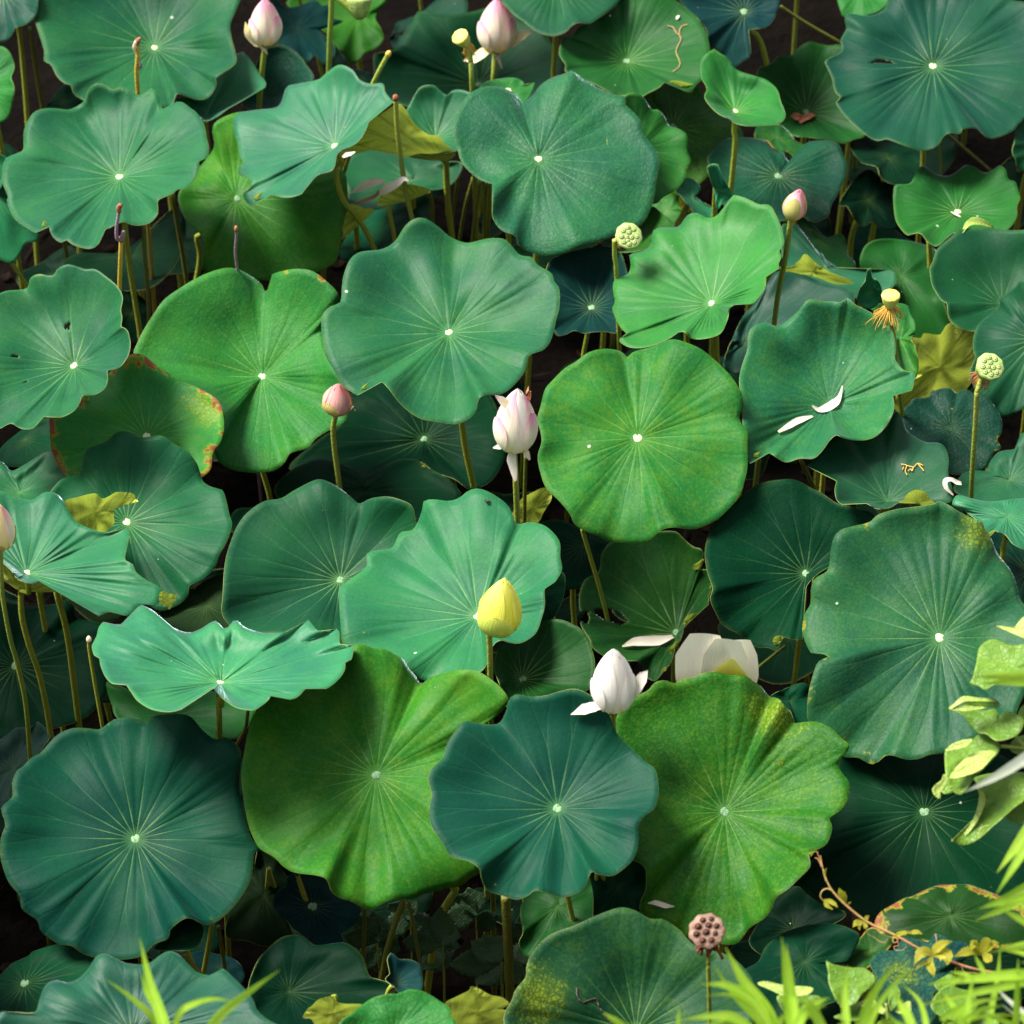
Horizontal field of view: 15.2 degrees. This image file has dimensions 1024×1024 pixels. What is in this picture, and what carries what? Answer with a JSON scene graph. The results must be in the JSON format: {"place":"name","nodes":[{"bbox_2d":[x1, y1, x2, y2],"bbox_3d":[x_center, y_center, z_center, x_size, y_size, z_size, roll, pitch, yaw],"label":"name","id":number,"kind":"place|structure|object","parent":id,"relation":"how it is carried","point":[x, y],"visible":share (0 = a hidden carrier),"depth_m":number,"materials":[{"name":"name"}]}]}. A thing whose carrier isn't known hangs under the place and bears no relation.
{"place":"outdoors","nodes":[
{"label":"outdoors","id":0,"kind":"place"},
{"bbox_2d":[0,0,1023,1023],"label":"pond bed","id":1,"kind":"object","parent":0,"point":[21,936],"visible":0.02,"depth_m":11.44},
{"bbox_2d":[0,154,38,288],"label":"lotus leaf","id":2,"kind":"object","parent":1,"relation":"on","point":[16,237],"visible":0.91,"depth_m":10.04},
{"bbox_2d":[0,0,39,264],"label":"lotus leaf","id":3,"kind":"object","parent":1,"relation":"on","point":[15,14],"visible":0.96,"depth_m":10.72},
{"bbox_2d":[0,418,65,600],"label":"lotus leaf","id":4,"kind":"object","parent":1,"relation":"on","point":[22,447],"visible":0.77,"depth_m":9.86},
{"bbox_2d":[0,450,66,731],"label":"lotus leaf","id":5,"kind":"object","parent":1,"relation":"on","point":[35,477],"visible":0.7,"depth_m":9.48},
{"bbox_2d":[0,944,94,1012],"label":"lotus leaf","id":6,"kind":"object","parent":1,"relation":"on","point":[25,981],"visible":0.84,"depth_m":8.45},
{"bbox_2d":[0,600,108,738],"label":"lotus leaf","id":7,"kind":"object","parent":1,"relation":"on","point":[49,648],"visible":0.75,"depth_m":9.73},
{"bbox_2d":[0,264,130,707],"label":"lotus leaf","id":8,"kind":"object","parent":1,"relation":"on","point":[58,368],"visible":0.99,"depth_m":9.47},
{"bbox_2d":[0,491,176,742],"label":"lotus leaf","id":9,"kind":"object","parent":1,"relation":"on","point":[56,547],"visible":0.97,"depth_m":8.99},
{"bbox_2d":[53,492,137,727],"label":"lotus leaf","id":10,"kind":"object","parent":1,"relation":"on","point":[94,511],"visible":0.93,"depth_m":9.15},
{"bbox_2d":[2,83,208,339],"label":"lotus leaf","id":11,"kind":"object","parent":1,"relation":"on","point":[76,175],"visible":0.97,"depth_m":10.09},
{"bbox_2d":[62,207,185,298],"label":"lotus leaf","id":12,"kind":"object","parent":1,"relation":"on","point":[165,250],"visible":0.56,"depth_m":10.93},
{"bbox_2d":[49,353,223,476],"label":"lotus leaf","id":13,"kind":"object","parent":1,"relation":"on","point":[140,395],"visible":0.71,"depth_m":9.53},
{"bbox_2d":[35,0,239,288],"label":"lotus leaf","id":14,"kind":"object","parent":1,"relation":"on","point":[187,48],"visible":0.88,"depth_m":10.72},
{"bbox_2d":[51,431,231,610],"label":"lotus leaf","id":15,"kind":"object","parent":1,"relation":"on","point":[175,520],"visible":0.69,"depth_m":9.30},
{"bbox_2d":[106,681,255,738],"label":"lotus leaf","id":16,"kind":"object","parent":1,"relation":"on","point":[200,711],"visible":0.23,"depth_m":8.95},
{"bbox_2d":[158,573,228,632],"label":"lotus leaf","id":17,"kind":"object","parent":1,"relation":"on","point":[198,607],"visible":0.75,"depth_m":9.19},
{"bbox_2d":[176,52,265,272],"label":"lotus leaf","id":18,"kind":"object","parent":1,"relation":"on","point":[240,80],"visible":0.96,"depth_m":10.66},
{"bbox_2d":[92,604,353,957],"bbox_3d":[-0.649,0.786,8.950,0.591,1.500,0.552,0,42,0],"label":"lotus leaf","id":19,"kind":"object","parent":1,"relation":"on","point":[149,658],"visible":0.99,"depth_m":8.61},
{"bbox_2d":[134,268,346,499],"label":"lotus leaf","id":20,"kind":"object","parent":1,"relation":"on","point":[246,350],"visible":0.95,"depth_m":9.76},
{"bbox_2d":[225,849,291,946],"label":"lotus leaf","id":21,"kind":"object","parent":1,"relation":"on","point":[254,917],"visible":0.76,"depth_m":8.84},
{"bbox_2d":[178,112,347,279],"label":"lotus leaf","id":22,"kind":"object","parent":1,"relation":"on","point":[304,229],"visible":0.73,"depth_m":10.33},
{"bbox_2d":[244,0,282,109],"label":"lotus bud","id":23,"kind":"object","parent":1,"relation":"on","point":[263,29],"visible":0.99,"depth_m":10.59,"materials":[{"name":"white plant"}]},
{"bbox_2d":[241,45,313,109],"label":"lotus leaf","id":24,"kind":"object","parent":1,"relation":"on","point":[285,66],"visible":0.6,"depth_m":10.93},
{"bbox_2d":[267,0,342,63],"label":"lotus leaf","id":25,"kind":"object","parent":1,"relation":"on","point":[303,36],"visible":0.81,"depth_m":11.06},
{"bbox_2d":[233,65,392,249],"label":"lotus leaf","id":26,"kind":"object","parent":1,"relation":"on","point":[298,139],"visible":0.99,"depth_m":10.21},
{"bbox_2d":[273,873,360,944],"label":"lotus leaf","id":27,"kind":"object","parent":1,"relation":"on","point":[314,909],"visible":0.96,"depth_m":8.74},
{"bbox_2d":[221,479,416,643],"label":"lotus leaf","id":28,"kind":"object","parent":1,"relation":"on","point":[296,557],"visible":0.74,"depth_m":9.05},
{"bbox_2d":[248,935,395,1023],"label":"lotus leaf","id":29,"kind":"object","parent":1,"relation":"on","point":[300,982],"visible":0.8,"depth_m":8.46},
{"bbox_2d":[286,0,386,70],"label":"lotus leaf","id":30,"kind":"object","parent":1,"relation":"on","point":[354,40],"visible":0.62,"depth_m":11.30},
{"bbox_2d":[322,384,352,488],"bbox_3d":[-0.430,0.143,9.862,0.079,1.234,0.079,0,42,0],"label":"lotus bud","id":31,"kind":"object","parent":1,"relation":"on","point":[337,401],"visible":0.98,"depth_m":9.47,"materials":[{"name":"pink plant"}]},
{"bbox_2d":[274,459,460,518],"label":"lotus leaf","id":32,"kind":"object","parent":1,"relation":"on","point":[414,483],"visible":0.6,"depth_m":9.87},
{"bbox_2d":[241,644,507,993],"bbox_3d":[-0.305,0.964,8.869,0.593,1.343,0.531,0,42,0],"label":"lotus leaf","id":33,"kind":"object","parent":1,"relation":"on","point":[337,793],"visible":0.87,"depth_m":8.53,"materials":[{"name":"plant"}]},
{"bbox_2d":[340,195,429,261],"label":"lotus leaf","id":34,"kind":"object","parent":1,"relation":"on","point":[376,223],"visible":0.63,"depth_m":10.65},
{"bbox_2d":[339,989,455,1023],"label":"lotus leaf","id":35,"kind":"object","parent":1,"relation":"on","point":[411,1006],"visible":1,"depth_m":7.83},
{"bbox_2d":[289,382,506,488],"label":"lotus leaf","id":36,"kind":"object","parent":1,"relation":"on","point":[380,426],"visible":0.72,"depth_m":10.10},
{"bbox_2d":[346,150,462,209],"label":"lotus leaf","id":37,"kind":"object","parent":1,"relation":"on","point":[371,164],"visible":0.62,"depth_m":10.61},
{"bbox_2d":[402,907,460,1003],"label":"creeper","id":38,"kind":"object","parent":1,"relation":"on","point":[438,930],"visible":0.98,"depth_m":8.87,"materials":[{"name":"green plant"}]},
{"bbox_2d":[339,489,561,935],"bbox_3d":[-0.130,0.623,9.220,0.495,1.380,0.489,20,46,21],"label":"lotus leaf","id":39,"kind":"object","parent":1,"relation":"on","point":[412,598],"visible":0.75,"depth_m":8.84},
{"bbox_2d":[447,887,498,987],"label":"creeper","id":40,"kind":"object","parent":1,"relation":"on","point":[466,907],"visible":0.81,"depth_m":9.04,"materials":[{"name":"green plant"}]},
{"bbox_2d":[449,935,503,996],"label":"creeper","id":41,"kind":"object","parent":1,"relation":"on","point":[483,955],"visible":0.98,"depth_m":8.82,"materials":[{"name":"green plant"}]},
{"bbox_2d":[445,986,508,1023],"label":"lotus leaf","id":42,"kind":"object","parent":1,"relation":"on","point":[473,1005],"visible":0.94,"depth_m":8.03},
{"bbox_2d":[463,0,532,238],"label":"lotus bud","id":43,"kind":"object","parent":1,"relation":"on","point":[497,29],"visible":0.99,"depth_m":10.78,"materials":[{"name":"white plant"}]},
{"bbox_2d":[477,578,521,995],"bbox_3d":[-0.028,0.732,8.949,0.099,1.581,0.105,0,42,0],"label":"lotus bud","id":44,"kind":"object","parent":1,"relation":"on","point":[499,614],"visible":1,"depth_m":8.45,"materials":[{"name":"yellow plant"}]},
{"bbox_2d":[0,199,1020,1015],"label":"pond water","id":45,"kind":"structure","parent":1,"relation":"on","point":[558,515],"depth_m":10.81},
{"bbox_2d":[493,388,537,523],"bbox_3d":[0.008,0.321,9.369,0.105,1.629,0.102,0,42,0],"label":"lotus bud","id":46,"kind":"object","parent":1,"relation":"on","point":[515,426],"visible":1,"depth_m":8.86,"materials":[{"name":"white plant"}]},
{"bbox_2d":[428,689,658,921],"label":"lotus leaf","id":47,"kind":"object","parent":1,"relation":"on","point":[550,794],"visible":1,"depth_m":8.28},
{"bbox_2d":[494,619,594,978],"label":"lotus leaf","id":48,"kind":"object","parent":1,"relation":"on","point":[551,656],"visible":0.82,"depth_m":8.71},
{"bbox_2d":[519,876,592,957],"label":"lotus leaf","id":49,"kind":"object","parent":1,"relation":"on","point":[543,915],"visible":0.71,"depth_m":8.57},
{"bbox_2d":[453,71,659,488],"bbox_3d":[0.117,-0.498,10.503,0.546,1.330,0.564,0,42,0],"label":"lotus leaf","id":50,"kind":"object","parent":1,"relation":"on","point":[553,168],"visible":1,"depth_m":10.13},
{"bbox_2d":[499,0,619,267],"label":"lotus leaf","id":51,"kind":"object","parent":1,"relation":"on","point":[555,19],"visible":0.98,"depth_m":10.67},
{"bbox_2d":[539,519,609,625],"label":"lotus leaf","id":52,"kind":"object","parent":1,"relation":"on","point":[576,568],"visible":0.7,"depth_m":9.75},
{"bbox_2d":[590,860,645,916],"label":"lotus leaf","id":53,"kind":"object","parent":1,"relation":"on","point":[625,887],"visible":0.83,"depth_m":8.39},
{"bbox_2d":[503,907,753,1023],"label":"lotus leaf","id":54,"kind":"object","parent":1,"relation":"on","point":[627,965],"visible":0.89,"depth_m":8.10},
{"bbox_2d":[559,0,709,348],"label":"lotus leaf","id":55,"kind":"object","parent":1,"relation":"on","point":[624,47],"visible":1,"depth_m":10.67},
{"bbox_2d":[600,93,690,348],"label":"lotus leaf","id":56,"kind":"object","parent":1,"relation":"on","point":[669,143],"visible":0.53,"depth_m":10.30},
{"bbox_2d":[579,531,712,682],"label":"lotus leaf","id":57,"kind":"object","parent":1,"relation":"on","point":[659,583],"visible":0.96,"depth_m":9.69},
{"bbox_2d":[643,83,742,196],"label":"lotus leaf","id":58,"kind":"object","parent":1,"relation":"on","point":[699,121],"visible":0.47,"depth_m":10.67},
{"bbox_2d":[612,195,783,363],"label":"lotus leaf","id":59,"kind":"object","parent":1,"relation":"on","point":[697,276],"visible":1,"depth_m":9.68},
{"bbox_2d":[616,672,849,952],"bbox_3d":[0.482,1.045,8.738,0.513,1.397,0.528,0,42,0],"label":"lotus leaf","id":60,"kind":"object","parent":1,"relation":"on","point":[735,827],"visible":0.91,"depth_m":8.41,"materials":[{"name":"plant"}]},
{"bbox_2d":[679,0,787,223],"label":"lotus leaf","id":61,"kind":"object","parent":1,"relation":"on","point":[729,25],"visible":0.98,"depth_m":10.77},
{"bbox_2d":[700,49,785,196],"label":"lotus leaf","id":62,"kind":"object","parent":1,"relation":"on","point":[734,95],"visible":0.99,"depth_m":10.33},
{"bbox_2d":[718,622,827,683],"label":"lotus leaf","id":63,"kind":"object","parent":1,"relation":"on","point":[777,668],"visible":0.23,"depth_m":9.95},
{"bbox_2d":[707,137,846,283],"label":"lotus leaf","id":64,"kind":"object","parent":1,"relation":"on","point":[768,174],"visible":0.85,"depth_m":10.57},
{"bbox_2d":[753,189,806,485],"bbox_3d":[0.684,-0.255,10.109,0.115,1.495,0.068,0,42,0],"label":"lotus bud","id":65,"kind":"object","parent":1,"relation":"on","point":[794,206],"visible":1,"depth_m":9.69,"materials":[{"name":"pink plant"}]},
{"bbox_2d":[749,886,845,954],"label":"lotus leaf","id":66,"kind":"object","parent":1,"relation":"on","point":[795,907],"visible":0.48,"depth_m":8.97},
{"bbox_2d":[746,923,859,1019],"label":"lotus leaf","id":67,"kind":"object","parent":1,"relation":"on","point":[812,949],"visible":0.76,"depth_m":8.24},
{"bbox_2d":[757,41,864,223],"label":"lotus leaf","id":68,"kind":"object","parent":1,"relation":"on","point":[800,79],"visible":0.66,"depth_m":10.96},
{"bbox_2d":[792,218,855,463],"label":"lotus leaf","id":69,"kind":"object","parent":1,"relation":"on","point":[832,249],"visible":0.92,"depth_m":10.48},
{"bbox_2d":[739,298,914,686],"bbox_3d":[0.764,0.148,9.716,0.428,1.423,0.443,0,42,0],"label":"lotus leaf","id":70,"kind":"object","parent":1,"relation":"on","point":[806,357],"visible":1,"depth_m":9.37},
{"bbox_2d":[779,224,895,490],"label":"lotus leaf","id":71,"kind":"object","parent":1,"relation":"on","point":[806,258],"visible":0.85,"depth_m":10.29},
{"bbox_2d":[839,170,896,258],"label":"lotus leaf","id":72,"kind":"object","parent":1,"relation":"on","point":[867,198],"visible":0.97,"depth_m":10.88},
{"bbox_2d":[807,411,953,512],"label":"lotus leaf","id":73,"kind":"object","parent":1,"relation":"on","point":[871,472],"visible":0.99,"depth_m":9.22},
{"bbox_2d":[850,135,919,306],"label":"lotus leaf","id":74,"kind":"object","parent":1,"relation":"on","point":[893,163],"visible":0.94,"depth_m":10.86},
{"bbox_2d":[871,303,918,513],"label":"lotus leaf","id":75,"kind":"object","parent":1,"relation":"on","point":[907,356],"visible":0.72,"depth_m":9.74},
{"bbox_2d":[859,238,948,337],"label":"lotus leaf","id":76,"kind":"object","parent":1,"relation":"on","point":[905,261],"visible":0.74,"depth_m":10.33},
{"bbox_2d":[802,501,1023,763],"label":"lotus leaf","id":77,"kind":"object","parent":1,"relation":"on","point":[909,611],"visible":0.84,"depth_m":8.76,"materials":[{"name":"plant"}]},
{"bbox_2d":[869,933,969,1023],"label":"lotus leaf","id":78,"kind":"object","parent":1,"relation":"on","point":[882,963],"visible":0.67,"depth_m":7.99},
{"bbox_2d":[825,0,1023,242],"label":"lotus leaf","id":79,"kind":"object","parent":1,"relation":"on","point":[957,67],"visible":1,"depth_m":10.41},
{"bbox_2d":[895,322,974,413],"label":"lotus leaf","id":80,"kind":"object","parent":1,"relation":"on","point":[946,357],"visible":0.83,"depth_m":9.93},
{"bbox_2d":[902,388,1002,474],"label":"lotus leaf","id":81,"kind":"object","parent":1,"relation":"on","point":[943,416],"visible":0.88,"depth_m":9.60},
{"bbox_2d":[930,228,1023,469],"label":"lotus leaf","id":82,"kind":"object","parent":1,"relation":"on","point":[976,274],"visible":0.88,"depth_m":9.99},
{"bbox_2d":[933,948,1023,1013],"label":"lotus leaf","id":83,"kind":"object","parent":1,"relation":"on","point":[1008,960],"visible":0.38,"depth_m":9.32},
{"bbox_2d":[967,353,1003,517],"bbox_3d":[1.128,0.195,9.592,0.070,1.518,0.087,-12,43,-13],"label":"seed pod","id":84,"kind":"object","parent":1,"relation":"on","point":[989,367],"visible":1,"depth_m":9.13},
{"bbox_2d":[952,495,1023,561],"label":"lotus leaf","id":85,"kind":"object","parent":1,"relation":"on","point":[1005,518],"visible":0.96,"depth_m":9.09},
{"bbox_2d":[953,433,1023,500],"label":"lotus leaf","id":86,"kind":"object","parent":1,"relation":"on","point":[1001,477],"visible":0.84,"depth_m":9.46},
{"bbox_2d":[970,279,1023,434],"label":"lotus leaf","id":87,"kind":"object","parent":1,"relation":"on","point":[999,332],"visible":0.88,"depth_m":9.75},
{"label":"mud","id":88,"kind":"structure","parent":0,"visible":0},
{"bbox_2d":[0,721,50,810],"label":"lotus leaf","id":89,"kind":"object","parent":88,"relation":"on","point":[13,752],"visible":0.65,"depth_m":9.38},
{"bbox_2d":[0,504,51,945],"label":"lotus bud","id":90,"kind":"object","parent":88,"relation":"on","point":[7,533],"visible":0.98,"depth_m":8.81,"materials":[{"name":"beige plant"}]},
{"bbox_2d":[336,85,469,238],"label":"lotus leaf","id":91,"kind":"object","parent":88,"relation":"on","point":[427,116],"visible":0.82,"depth_m":10.31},
{"bbox_2d":[321,218,559,668],"bbox_3d":[-0.175,-0.021,9.919,0.554,1.403,0.590,16,44,17],"label":"lotus leaf","id":92,"kind":"object","parent":88,"relation":"on","point":[426,319],"visible":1,"depth_m":9.55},
{"bbox_2d":[373,8,564,239],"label":"lotus leaf","id":93,"kind":"object","parent":88,"relation":"on","point":[429,52],"visible":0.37,"depth_m":11.27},
{"bbox_2d":[546,247,627,521],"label":"lotus leaf","id":94,"kind":"object","parent":88,"relation":"on","point":[583,279],"visible":0.8,"depth_m":10.02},
{"bbox_2d":[537,339,747,620],"bbox_3d":[0.313,0.254,9.601,0.504,1.420,0.483,0,42,0],"label":"lotus leaf","id":95,"kind":"object","parent":88,"relation":"on","point":[644,445],"visible":0.99,"depth_m":9.21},
{"bbox_2d":[723,271,854,501],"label":"lotus leaf","id":96,"kind":"object","parent":88,"relation":"on","point":[798,291],"visible":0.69,"depth_m":10.09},
{"bbox_2d":[705,479,873,685],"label":"lotus leaf","id":97,"kind":"object","parent":88,"relation":"on","point":[768,545],"visible":0.96,"depth_m":9.17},
{"bbox_2d":[893,165,1019,268],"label":"lotus leaf","id":98,"kind":"object","parent":88,"relation":"on","point":[927,201],"visible":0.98,"depth_m":10.21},
{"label":"bank","id":99,"kind":"structure","parent":0,"visible":0},
{"bbox_2d":[0,714,259,974],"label":"lotus leaf","id":100,"kind":"object","parent":99,"relation":"on","point":[120,837],"visible":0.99,"depth_m":8.52,"materials":[{"name":"plant"}]},
{"bbox_2d":[0,951,275,1023],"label":"lotus leaf","id":101,"kind":"object","parent":99,"relation":"on","point":[91,995],"visible":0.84,"depth_m":7.86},
{"bbox_2d":[106,938,278,1023],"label":"grass tuft","id":102,"kind":"object","parent":99,"relation":"on","point":[159,1016],"visible":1,"depth_m":6.64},
{"bbox_2d":[571,649,647,729],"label":"lotus flower","id":103,"kind":"object","parent":99,"relation":"on","point":[616,685],"visible":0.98,"depth_m":8.26,"materials":[{"name":"white plant"}]},
{"bbox_2d":[603,947,778,1023],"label":"grass tuft","id":104,"kind":"object","parent":99,"relation":"on","point":[746,993],"visible":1,"depth_m":6.58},
{"bbox_2d":[689,913,725,1022],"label":"seed pod","id":105,"kind":"object","parent":99,"relation":"on","point":[707,931],"visible":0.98,"depth_m":7.73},
{"bbox_2d":[675,633,758,950],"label":"lotus flower","id":106,"kind":"object","parent":99,"relation":"on","point":[697,654],"visible":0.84,"depth_m":8.48,"materials":[{"name":"white plant"}]},
{"bbox_2d":[757,961,999,1023],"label":"shrub","id":107,"kind":"object","parent":99,"relation":"on","point":[861,981],"visible":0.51,"depth_m":7.60,"materials":[{"name":"green plant"}]},
{"bbox_2d":[757,937,1019,1023],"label":"grass tuft","id":108,"kind":"object","parent":99,"relation":"on","point":[792,1014],"visible":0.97,"depth_m":6.60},
{"bbox_2d":[816,852,998,976],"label":"vine","id":109,"kind":"object","parent":99,"relation":"on","point":[941,951],"visible":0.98,"depth_m":7.70,"materials":[{"name":"yellow plant"}]},
{"bbox_2d":[798,753,1023,920],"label":"lotus leaf","id":110,"kind":"object","parent":99,"relation":"on","point":[898,826],"visible":0.76,"depth_m":8.61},
{"bbox_2d":[875,884,1023,1020],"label":"lotus leaf","id":111,"kind":"object","parent":99,"relation":"on","point":[953,912],"visible":0.91,"depth_m":8.12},
{"bbox_2d":[918,901,1023,1023],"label":"grass tuft","id":112,"kind":"object","parent":99,"relation":"on","point":[1016,976],"visible":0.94,"depth_m":6.77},
{"bbox_2d":[932,617,1023,844],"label":"shrub","id":113,"kind":"object","parent":99,"relation":"on","point":[967,761],"visible":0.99,"depth_m":7.76,"materials":[{"name":"green plant"}]},
{"bbox_2d":[965,627,1023,920],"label":"grass tuft","id":114,"kind":"object","parent":99,"relation":"on","point":[1006,902],"visible":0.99,"depth_m":6.85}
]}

